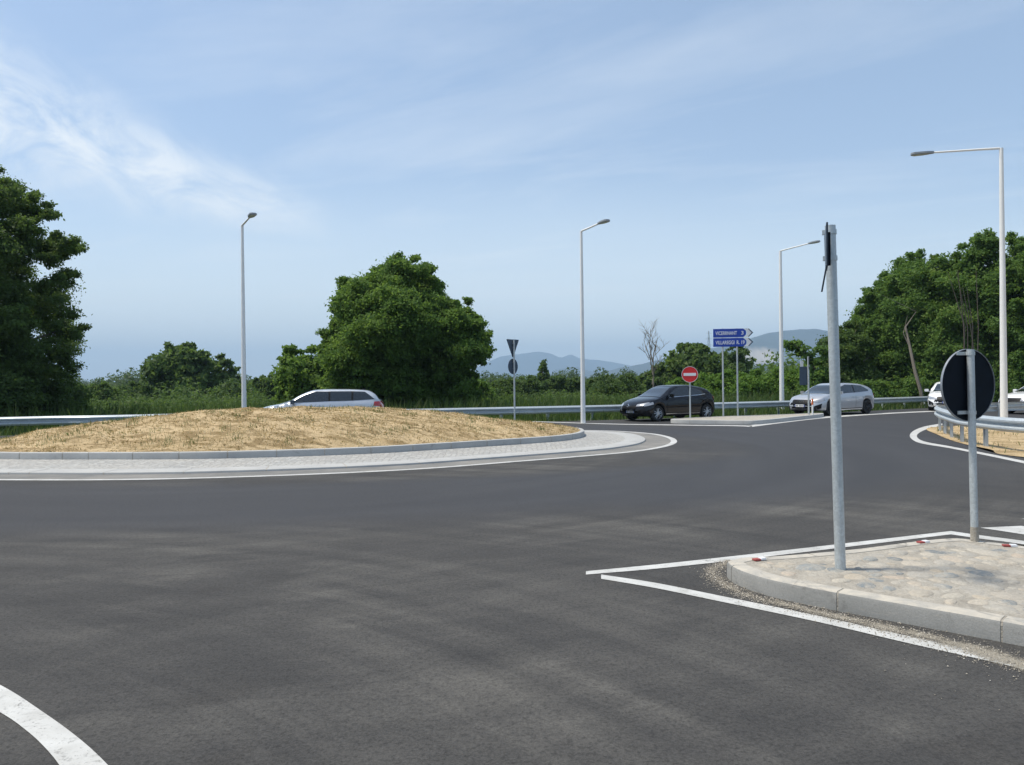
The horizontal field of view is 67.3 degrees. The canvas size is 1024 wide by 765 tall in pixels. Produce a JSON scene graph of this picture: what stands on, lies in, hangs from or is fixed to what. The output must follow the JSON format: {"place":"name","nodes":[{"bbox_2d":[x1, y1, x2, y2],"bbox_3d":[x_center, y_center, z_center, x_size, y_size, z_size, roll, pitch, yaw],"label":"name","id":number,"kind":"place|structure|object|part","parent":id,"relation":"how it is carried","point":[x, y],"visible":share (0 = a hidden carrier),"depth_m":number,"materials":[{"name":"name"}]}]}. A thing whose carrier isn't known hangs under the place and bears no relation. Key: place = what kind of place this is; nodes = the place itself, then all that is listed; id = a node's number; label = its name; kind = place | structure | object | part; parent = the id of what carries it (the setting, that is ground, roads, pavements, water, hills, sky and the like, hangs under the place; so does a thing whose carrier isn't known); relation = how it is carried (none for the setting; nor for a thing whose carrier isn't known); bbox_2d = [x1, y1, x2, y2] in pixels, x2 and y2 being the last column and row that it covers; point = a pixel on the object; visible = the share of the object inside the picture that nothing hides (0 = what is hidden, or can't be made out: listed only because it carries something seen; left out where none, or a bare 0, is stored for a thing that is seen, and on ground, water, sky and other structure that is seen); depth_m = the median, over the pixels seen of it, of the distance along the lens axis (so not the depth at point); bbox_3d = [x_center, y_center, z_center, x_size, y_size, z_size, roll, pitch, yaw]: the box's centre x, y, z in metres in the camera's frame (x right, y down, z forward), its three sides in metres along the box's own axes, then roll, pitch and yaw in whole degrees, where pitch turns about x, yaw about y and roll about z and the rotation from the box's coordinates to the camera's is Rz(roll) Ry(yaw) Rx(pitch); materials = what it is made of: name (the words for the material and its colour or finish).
{"place":"outdoors","nodes":[
{"label":"outdoors","id":0,"kind":"place"},
{"bbox_2d":[0,402,900,435],"bbox_3d":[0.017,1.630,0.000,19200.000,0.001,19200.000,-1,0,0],"label":"ground","id":1,"kind":"structure","parent":0,"point":[607,419],"depth_m":34.67,"materials":[{"name":"green plant"}]},
{"bbox_2d":[0,164,92,416],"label":"broadleaf tree","id":2,"kind":"object","parent":1,"relation":"on","point":[29,368],"visible":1,"depth_m":30.96,"materials":[{"name":"green plant"}]},
{"bbox_2d":[3,378,99,416],"bbox_3d":[-21.323,0.692,32.906,6.482,2.637,3.822,-1,0,0],"label":"shrub","id":3,"kind":"object","parent":1,"relation":"on","point":[60,389],"visible":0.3,"depth_m":32.92,"materials":[{"name":"green plant"}]},
{"bbox_2d":[74,380,126,404],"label":"shrub","id":4,"kind":"object","parent":1,"relation":"on","point":[102,387],"visible":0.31,"depth_m":65.55,"materials":[{"name":"green plant"}]},
{"bbox_2d":[117,380,156,400],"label":"shrub","id":5,"kind":"object","parent":1,"relation":"on","point":[143,388],"visible":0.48,"depth_m":73.76,"materials":[{"name":"green plant"}]},
{"bbox_2d":[137,341,221,398],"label":"broadleaf tree","id":6,"kind":"object","parent":1,"relation":"on","point":[182,363],"visible":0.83,"depth_m":79.26,"materials":[{"name":"green plant"}]},
{"bbox_2d":[213,352,240,383],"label":"broadleaf tree","id":7,"kind":"object","parent":1,"relation":"on","point":[226,365],"visible":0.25,"depth_m":85.10,"materials":[{"name":"green plant"}]},
{"bbox_2d":[210,378,262,400],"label":"shrub","id":8,"kind":"object","parent":1,"relation":"on","point":[230,385],"visible":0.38,"depth_m":69.01,"materials":[{"name":"green plant"}]},
{"bbox_2d":[241,212,256,407],"bbox_3d":[-9.538,-2.093,27.796,0.259,7.745,2.035,-1,0,-32],"label":"street lamp","id":9,"kind":"object","parent":1,"relation":"on","point":[243,356],"visible":0.91,"depth_m":28.55,"materials":[{"name":"metal"}]},
{"bbox_2d":[246,373,279,400],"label":"shrub","id":10,"kind":"object","parent":1,"relation":"on","point":[263,382],"visible":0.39,"depth_m":73.54,"materials":[{"name":"green plant"}]},
{"bbox_2d":[269,343,328,402],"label":"broadleaf tree","id":11,"kind":"object","parent":1,"relation":"on","point":[297,375],"visible":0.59,"depth_m":43.86,"materials":[{"name":"green plant"}]},
{"bbox_2d":[3,388,793,425],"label":"undergrowth","id":12,"kind":"object","parent":1,"relation":"on","point":[149,400],"visible":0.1,"depth_m":50.34,"materials":[{"name":"green plant"}]},
{"bbox_2d":[314,250,496,408],"bbox_3d":[-5.328,-2.407,38.886,9.173,8.526,10.854,-1,0,0],"label":"broadleaf tree","id":13,"kind":"object","parent":1,"relation":"on","point":[400,327],"visible":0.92,"depth_m":36.42,"materials":[{"name":"green plant"}]},
{"bbox_2d":[109,377,720,402],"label":"scrubland","id":14,"kind":"structure","parent":1,"relation":"on","point":[180,390],"depth_m":67.63,"materials":[{"name":"green plant"}]},
{"bbox_2d":[63,361,809,387],"bbox_3d":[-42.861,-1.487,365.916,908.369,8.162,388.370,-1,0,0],"label":"woodland","id":15,"kind":"object","parent":1,"relation":"on","point":[125,379],"visible":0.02,"depth_m":229.78,"materials":[{"name":"green plant"}]},
{"bbox_2d":[0,389,893,430],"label":"tall weeds","id":16,"kind":"object","parent":1,"relation":"on","point":[532,402],"visible":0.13,"depth_m":34.51,"materials":[{"name":"green plant"}]},
{"bbox_2d":[0,396,927,426],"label":"guardrail","id":17,"kind":"object","parent":1,"relation":"on","point":[77,420],"visible":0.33,"depth_m":31.57,"materials":[{"name":"metal"}]},
{"bbox_2d":[0,401,927,435],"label":"verge grass","id":18,"kind":"structure","parent":1,"relation":"on","point":[9,431],"depth_m":33.58,"materials":[{"name":"green plant"}]},
{"bbox_2d":[472,378,499,405],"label":"shrub","id":19,"kind":"object","parent":1,"relation":"on","point":[485,386],"visible":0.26,"depth_m":45.74,"materials":[{"name":"green plant"}]},
{"bbox_2d":[490,374,544,398],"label":"shrub","id":20,"kind":"object","parent":1,"relation":"on","point":[530,383],"visible":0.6,"depth_m":69.19,"materials":[{"name":"green plant"}]},
{"bbox_2d":[537,359,549,384],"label":"conifer tree","id":21,"kind":"object","parent":1,"relation":"on","point":[543,373],"visible":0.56,"depth_m":94.52,"materials":[{"name":"green plant"}]},
{"bbox_2d":[540,375,580,395],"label":"shrub","id":22,"kind":"object","parent":1,"relation":"on","point":[557,383],"visible":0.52,"depth_m":73.17,"materials":[{"name":"green plant"}]},
{"bbox_2d":[580,219,609,422],"bbox_3d":[3.099,-2.150,28.807,0.259,7.595,1.964,-1,0,-27],"label":"street lamp","id":23,"kind":"object","parent":1,"relation":"on","point":[582,364],"visible":0.95,"depth_m":29.54,"materials":[{"name":"metal"}]},
{"bbox_2d":[580,373,646,397],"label":"shrub","id":24,"kind":"object","parent":1,"relation":"on","point":[606,383],"visible":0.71,"depth_m":65.35,"materials":[{"name":"green plant"}]},
{"bbox_2d":[638,318,667,386],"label":"dead tree","id":25,"kind":"object","parent":1,"relation":"on","point":[650,357],"visible":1,"depth_m":48.09,"materials":[{"name":"grey plant"}]},
{"bbox_2d":[634,361,672,390],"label":"broadleaf tree","id":26,"kind":"object","parent":1,"relation":"on","point":[659,378],"visible":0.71,"depth_m":75.09,"materials":[{"name":"green plant"}]},
{"bbox_2d":[664,371,717,395],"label":"shrub","id":27,"kind":"object","parent":1,"relation":"on","point":[701,381],"visible":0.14,"depth_m":49.51,"materials":[{"name":"green plant"}]},
{"bbox_2d":[662,342,731,384],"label":"broadleaf tree","id":28,"kind":"object","parent":1,"relation":"on","point":[699,357],"visible":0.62,"depth_m":75.51,"materials":[{"name":"green plant"}]},
{"bbox_2d":[719,346,755,380],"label":"broadleaf tree","id":29,"kind":"object","parent":1,"relation":"on","point":[743,361],"visible":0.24,"depth_m":78.93,"materials":[{"name":"green plant"}]},
{"bbox_2d":[706,368,773,398],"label":"shrub","id":30,"kind":"object","parent":1,"relation":"on","point":[756,381],"visible":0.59,"depth_m":47.17,"materials":[{"name":"green plant"}]},
{"bbox_2d":[761,366,809,395],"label":"shrub","id":31,"kind":"object","parent":1,"relation":"on","point":[791,376],"visible":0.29,"depth_m":48.03,"materials":[{"name":"green plant"}]},
{"bbox_2d":[779,240,819,409],"bbox_3d":[13.863,-2.563,37.118,0.259,8.195,2.616,-1,0,-24],"label":"street lamp","id":32,"kind":"object","parent":1,"relation":"on","point":[781,375],"visible":0.94,"depth_m":38.13,"materials":[{"name":"metal"}]},
{"bbox_2d":[783,336,828,391],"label":"young tree","id":33,"kind":"object","parent":1,"relation":"on","point":[820,373],"visible":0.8,"depth_m":45.48,"materials":[{"name":"green plant"}]},
{"bbox_2d":[793,374,828,392],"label":"shrub","id":34,"kind":"object","parent":1,"relation":"on","point":[798,387],"visible":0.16,"depth_m":45.43,"materials":[{"name":"green plant"}]},
{"bbox_2d":[745,346,910,381],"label":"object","id":35,"kind":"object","parent":1,"relation":"on","point":[770,367],"depth_m":59.03,"materials":[{"name":"green plant"}]},
{"bbox_2d":[815,319,883,382],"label":"broadleaf tree","id":36,"kind":"object","parent":1,"relation":"on","point":[854,354],"visible":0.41,"depth_m":46.00,"materials":[{"name":"green plant"}]},
{"bbox_2d":[842,374,904,403],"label":"shrub","id":37,"kind":"object","parent":1,"relation":"on","point":[879,386],"visible":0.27,"depth_m":44.17,"materials":[{"name":"green plant"}]},
{"bbox_2d":[845,279,904,374],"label":"broadleaf tree","id":38,"kind":"object","parent":1,"relation":"on","point":[863,310],"visible":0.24,"depth_m":49.24,"materials":[{"name":"green plant"}]},
{"bbox_2d":[889,298,923,407],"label":"bare trunk","id":39,"kind":"object","parent":1,"relation":"on","point":[914,368],"visible":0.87,"depth_m":43.33,"materials":[{"name":"brown plant"}]},
{"bbox_2d":[871,248,942,381],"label":"broadleaf tree","id":40,"kind":"object","parent":1,"relation":"on","point":[901,277],"visible":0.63,"depth_m":46.83,"materials":[{"name":"green plant"}]},
{"bbox_2d":[894,375,939,404],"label":"shrub","id":41,"kind":"object","parent":1,"relation":"on","point":[909,385],"visible":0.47,"depth_m":43.85,"materials":[{"name":"green plant"}]},
{"bbox_2d":[896,251,999,379],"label":"broadleaf tree","id":42,"kind":"object","parent":1,"relation":"on","point":[944,344],"visible":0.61,"depth_m":44.60,"materials":[{"name":"green plant"}]},
{"bbox_2d":[948,271,967,348],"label":"bare trunk","id":43,"kind":"object","parent":1,"relation":"on","point":[962,314],"visible":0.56,"depth_m":42.51,"materials":[{"name":"brown plant"}]},
{"bbox_2d":[963,276,978,350],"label":"bare trunk","id":44,"kind":"object","parent":1,"relation":"on","point":[971,319],"visible":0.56,"depth_m":42.50,"materials":[{"name":"brown plant"}]},
{"bbox_2d":[940,227,1023,397],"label":"broadleaf tree","id":45,"kind":"object","parent":1,"relation":"on","point":[981,250],"visible":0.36,"depth_m":43.87,"materials":[{"name":"green plant"}]},
{"bbox_2d":[982,235,1023,392],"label":"broadleaf tree","id":46,"kind":"object","parent":1,"relation":"on","point":[1014,268],"visible":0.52,"depth_m":42.42,"materials":[{"name":"green plant"}]},
{"bbox_2d":[994,367,1023,401],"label":"shrub","id":47,"kind":"object","parent":1,"relation":"on","point":[1014,380],"visible":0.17,"depth_m":42.12,"materials":[{"name":"green plant"}]},
{"bbox_2d":[0,408,1023,764],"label":"road","id":48,"kind":"structure","parent":0,"point":[460,616],"depth_m":5.20,"materials":[{"name":"grey asphalt"}]},
{"bbox_2d":[0,685,106,764],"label":"road marking","id":49,"kind":"object","parent":48,"relation":"on","point":[61,744],"visible":1,"depth_m":3.52,"materials":[{"name":"paint"}]},
{"bbox_2d":[0,406,645,474],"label":"roundabout island","id":50,"kind":"structure","parent":48,"relation":"on","point":[98,459],"depth_m":16.44,"materials":[{"name":"concrete"}]},
{"bbox_2d":[0,404,561,446],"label":"sparse weeds","id":51,"kind":"object","parent":50,"relation":"on","point":[235,415],"visible":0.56,"depth_m":17.56,"materials":[{"name":"plant"}]},
{"bbox_2d":[0,405,579,451],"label":"dry straw","id":52,"kind":"object","parent":50,"relation":"on","point":[380,408],"visible":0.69,"depth_m":17.44,"materials":[{"name":"beige plant"}]},
{"bbox_2d":[264,388,383,407],"bbox_3d":[-6.656,0.916,26.590,4.484,1.467,2.190,-1,0,-9],"label":"silver estate","id":53,"kind":"object","parent":48,"relation":"on","point":[341,397],"visible":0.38,"depth_m":25.91,"materials":[{"name":"paint"}]},
{"bbox_2d":[294,391,328,402],"bbox_3d":[-6.795,0.472,25.809,1.241,0.372,0.171,-1,0,-9],"label":"side window","id":54,"kind":"structure","parent":53,"relation":"in","point":[318,396],"depth_m":25.81,"materials":[{"name":"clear glass"}]},
{"bbox_2d":[330,391,351,400],"bbox_3d":[-5.775,0.443,25.958,0.700,0.331,0.168,-1,0,-9],"label":"side window","id":55,"kind":"structure","parent":53,"relation":"in","point":[334,395],"depth_m":25.95,"materials":[{"name":"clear glass"}]},
{"bbox_2d":[353,391,373,399],"bbox_3d":[-5.015,0.431,26.077,0.720,0.308,0.149,-1,0,-9],"label":"side window","id":56,"kind":"structure","parent":53,"relation":"in","point":[357,395],"depth_m":26.06,"materials":[{"name":"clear glass"}]},
{"bbox_2d":[0,430,670,478],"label":"gutter","id":57,"kind":"object","parent":48,"relation":"on","point":[652,441],"visible":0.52,"depth_m":14.23,"materials":[{"name":"grey concrete"}]},
{"bbox_2d":[0,430,676,479],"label":"road marking","id":58,"kind":"object","parent":48,"relation":"on","point":[673,441],"visible":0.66,"depth_m":14.05,"materials":[{"name":"paint"}]},
{"bbox_2d":[506,339,518,419],"bbox_3d":[0.073,-0.035,29.614,0.122,3.288,0.760,-1,0,38],"label":"stacked sign","id":59,"kind":"object","parent":48,"relation":"on","point":[512,363],"visible":0.96,"depth_m":29.57,"materials":[{"name":"metal"}]},
{"bbox_2d":[532,421,750,426],"bbox_3d":[4.406,1.530,28.785,9.171,0.001,0.971,-1,0,32],"label":"road marking","id":60,"kind":"object","parent":48,"relation":"on","point":[655,424],"visible":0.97,"depth_m":28.16,"materials":[{"name":"paint"}]},
{"bbox_2d":[620,385,714,421],"bbox_3d":[6.371,0.796,31.620,4.043,1.435,2.170,-1,0,-29],"label":"black car","id":61,"kind":"object","parent":48,"relation":"on","point":[657,403],"visible":0.98,"depth_m":30.91,"materials":[{"name":"paint"}]},
{"bbox_3d":[6.652,0.370,30.929,1.201,0.417,0.192,-1,0,-29],"label":"side window","id":62,"kind":"part","parent":61,"relation":"part of","materials":[{"name":"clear glass"}]},
{"bbox_3d":[7.512,0.341,31.398,0.640,0.344,0.149,-1,0,-29],"label":"side window","id":63,"kind":"part","parent":61,"relation":"part of","materials":[{"name":"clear glass"}]},
{"bbox_2d":[671,413,823,424],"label":"traffic island","id":64,"kind":"structure","parent":48,"relation":"on","point":[750,419],"depth_m":28.95,"materials":[{"name":"concrete"}]},
{"bbox_2d":[682,366,697,417],"bbox_3d":[6.917,0.362,29.884,0.624,2.012,0.093,-1,0,13],"label":"no entry sign","id":65,"kind":"object","parent":64,"relation":"on","point":[689,374],"visible":1,"depth_m":29.86,"materials":[{"name":"metal"}]},
{"bbox_2d":[713,328,752,415],"bbox_3d":[8.998,-0.440,31.285,1.570,3.571,0.279,-1,0,10],"label":"direction sign","id":66,"kind":"object","parent":64,"relation":"on","point":[736,338],"visible":1,"depth_m":31.21,"materials":[{"name":"metal"}]},
{"bbox_2d":[799,356,809,414],"bbox_3d":[12.125,0.108,31.867,0.377,2.409,0.783,-1,0,22],"label":"marker sign","id":67,"kind":"object","parent":64,"relation":"on","point":[804,375],"visible":1,"depth_m":31.81,"materials":[{"name":"metal"}]},
{"bbox_2d":[586,531,950,573],"bbox_3d":[2.583,1.549,7.088,4.255,0.001,0.173,-1,0,-21],"label":"road marking","id":68,"kind":"object","parent":48,"relation":"on","point":[704,561],"visible":0.94,"depth_m":6.94,"materials":[{"name":"paint"}]},
{"bbox_2d":[601,575,1022,668],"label":"road marking","id":69,"kind":"object","parent":48,"relation":"on","point":[910,640],"visible":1,"depth_m":5.15,"materials":[{"name":"paint"}]},
{"bbox_2d":[789,383,873,415],"bbox_3d":[14.588,0.710,35.162,4.341,1.435,2.190,-1,0,-31],"label":"silver hatchback","id":70,"kind":"object","parent":48,"relation":"on","point":[854,396],"visible":0.8,"depth_m":34.56,"materials":[{"name":"paint"}]},
{"bbox_3d":[14.847,0.274,34.440,1.281,0.397,0.179,-1,0,-31],"label":"side window","id":71,"kind":"part","parent":70,"relation":"part of","materials":[{"name":"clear glass"}]},
{"bbox_3d":[15.878,0.246,35.055,1.000,0.350,0.154,-1,0,-31],"label":"side window","id":72,"kind":"part","parent":70,"relation":"part of","materials":[{"name":"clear glass"}]},
{"bbox_2d":[747,411,935,426],"bbox_3d":[15.640,1.412,33.372,20.747,0.001,2.013,-1,0,-39],"label":"road marking","id":73,"kind":"object","parent":48,"relation":"on","point":[841,416],"visible":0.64,"depth_m":32.91,"materials":[{"name":"paint"}]},
{"bbox_2d":[689,559,1023,709],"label":"loose grit","id":74,"kind":"object","parent":48,"relation":"on","point":[776,599],"visible":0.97,"depth_m":5.04,"materials":[{"name":"beige gravel"}]},
{"bbox_2d":[724,583,1023,668],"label":"sand drift","id":75,"kind":"object","parent":48,"relation":"on","point":[1010,658],"visible":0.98,"depth_m":4.55,"materials":[{"name":"beige sand"}]},
{"bbox_2d":[727,538,1023,645],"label":"cobbled traffic island","id":76,"kind":"structure","parent":48,"relation":"on","point":[967,587],"depth_m":5.52,"materials":[{"name":"stone"}]},
{"bbox_2d":[752,557,765,560],"bbox_3d":[1.995,1.420,6.207,0.108,0.018,0.050,-1,0,-20],"label":"kerb reflector","id":77,"kind":"object","parent":76,"relation":"on","point":[759,558],"visible":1,"depth_m":6.19,"materials":[{"name":"plastic"}]},
{"bbox_2d":[821,222,845,569],"bbox_3d":[2.321,0.126,5.659,0.143,2.662,0.664,-1,0,32],"label":"triangular sign","id":78,"kind":"object","parent":76,"relation":"on","point":[830,257],"visible":0.89,"depth_m":5.86,"materials":[{"name":"metal"}]},
{"bbox_2d":[916,540,929,543],"bbox_3d":[3.635,1.403,6.798,0.108,0.018,0.050,-1,0,-17],"label":"kerb reflector","id":79,"kind":"object","parent":76,"relation":"on","point":[924,541],"visible":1,"depth_m":6.78,"materials":[{"name":"white plastic"}]},
{"bbox_2d":[940,349,994,541],"bbox_3d":[4.101,0.566,6.848,0.644,1.742,0.097,-1,0,-20],"label":"round sign","id":80,"kind":"object","parent":76,"relation":"on","point":[967,384],"visible":1,"depth_m":6.83,"materials":[{"name":"metal"}]},
{"bbox_2d":[1002,544,1017,546],"bbox_3d":[4.282,1.396,6.616,0.107,0.018,0.050,-1,0,12],"label":"kerb reflector","id":81,"kind":"object","parent":76,"relation":"on","point":[1009,545],"visible":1,"depth_m":6.60,"materials":[{"name":"plastic"}]},
{"bbox_2d":[924,382,944,410],"bbox_3d":[21.958,0.633,38.520,2.190,1.435,4.341,-1,0,32],"label":"white car","id":82,"kind":"object","parent":48,"relation":"on","point":[934,397],"visible":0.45,"depth_m":37.40,"materials":[{"name":"paint"}]},
{"bbox_2d":[910,424,1023,462],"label":"road marking","id":83,"kind":"object","parent":48,"relation":"on","point":[913,434],"visible":0.94,"depth_m":18.37,"materials":[{"name":"paint"}]},
{"bbox_2d":[951,531,1023,543],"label":"road marking","id":84,"kind":"object","parent":48,"relation":"on","point":[989,538],"visible":0.86,"depth_m":7.55,"materials":[{"name":"paint"}]},
{"bbox_2d":[984,526,1023,533],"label":"road marking","id":85,"kind":"object","parent":48,"relation":"on","point":[1017,529],"visible":1,"depth_m":8.03,"materials":[{"name":"paint"}]},
{"bbox_2d":[998,387,1023,412],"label":"white car","id":86,"kind":"object","parent":48,"relation":"on","point":[1016,395],"visible":0.38,"depth_m":33.43,"materials":[{"name":"paint"}]},
{"bbox_2d":[0,0,1023,382],"label":"sky","id":87,"kind":"structure","parent":0,"point":[478,139],"materials":[{"name":"blue"}]},
{"bbox_2d":[475,352,629,378],"bbox_3d":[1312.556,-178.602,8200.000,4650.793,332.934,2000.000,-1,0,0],"label":"mountain","id":88,"kind":"structure","parent":0,"point":[528,363],"depth_m":7896.49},
{"bbox_2d":[550,367,599,376],"bbox_3d":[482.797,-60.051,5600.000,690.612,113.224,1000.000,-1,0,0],"label":"mountain","id":89,"kind":"structure","parent":0,"point":[587,372],"depth_m":5522.90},
{"bbox_2d":[586,329,827,378],"bbox_3d":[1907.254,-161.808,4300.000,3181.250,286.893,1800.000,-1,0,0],"label":"mountain","id":90,"kind":"structure","parent":0,"point":[761,344],"depth_m":4093.31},
{"bbox_2d":[749,361,818,370],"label":"hill","id":91,"kind":"structure","parent":0,"point":[757,367],"depth_m":1474.52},
{"bbox_2d":[927,425,1023,456],"bbox_3d":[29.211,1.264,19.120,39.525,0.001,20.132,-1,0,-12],"label":"verge soil","id":92,"kind":"structure","parent":0,"point":[1003,440],"depth_m":19.61,"materials":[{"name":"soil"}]},
{"bbox_2d":[910,147,1007,416],"bbox_3d":[14.155,-2.941,24.370,2.656,8.945,0.259,-1,0,18],"label":"street lamp","id":93,"kind":"object","parent":92,"relation":"on","point":[1003,377],"visible":0.94,"depth_m":23.94,"materials":[{"name":"metal"}]},
{"bbox_2d":[928,423,1022,452],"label":"verge weeds","id":94,"kind":"object","parent":92,"relation":"on","point":[982,433],"visible":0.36,"depth_m":20.44,"materials":[{"name":"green plant"}]},
{"bbox_2d":[934,402,1023,446],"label":"guardrail","id":95,"kind":"object","parent":92,"relation":"on","point":[985,423],"visible":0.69,"depth_m":17.99,"materials":[{"name":"metal"}]}
]}

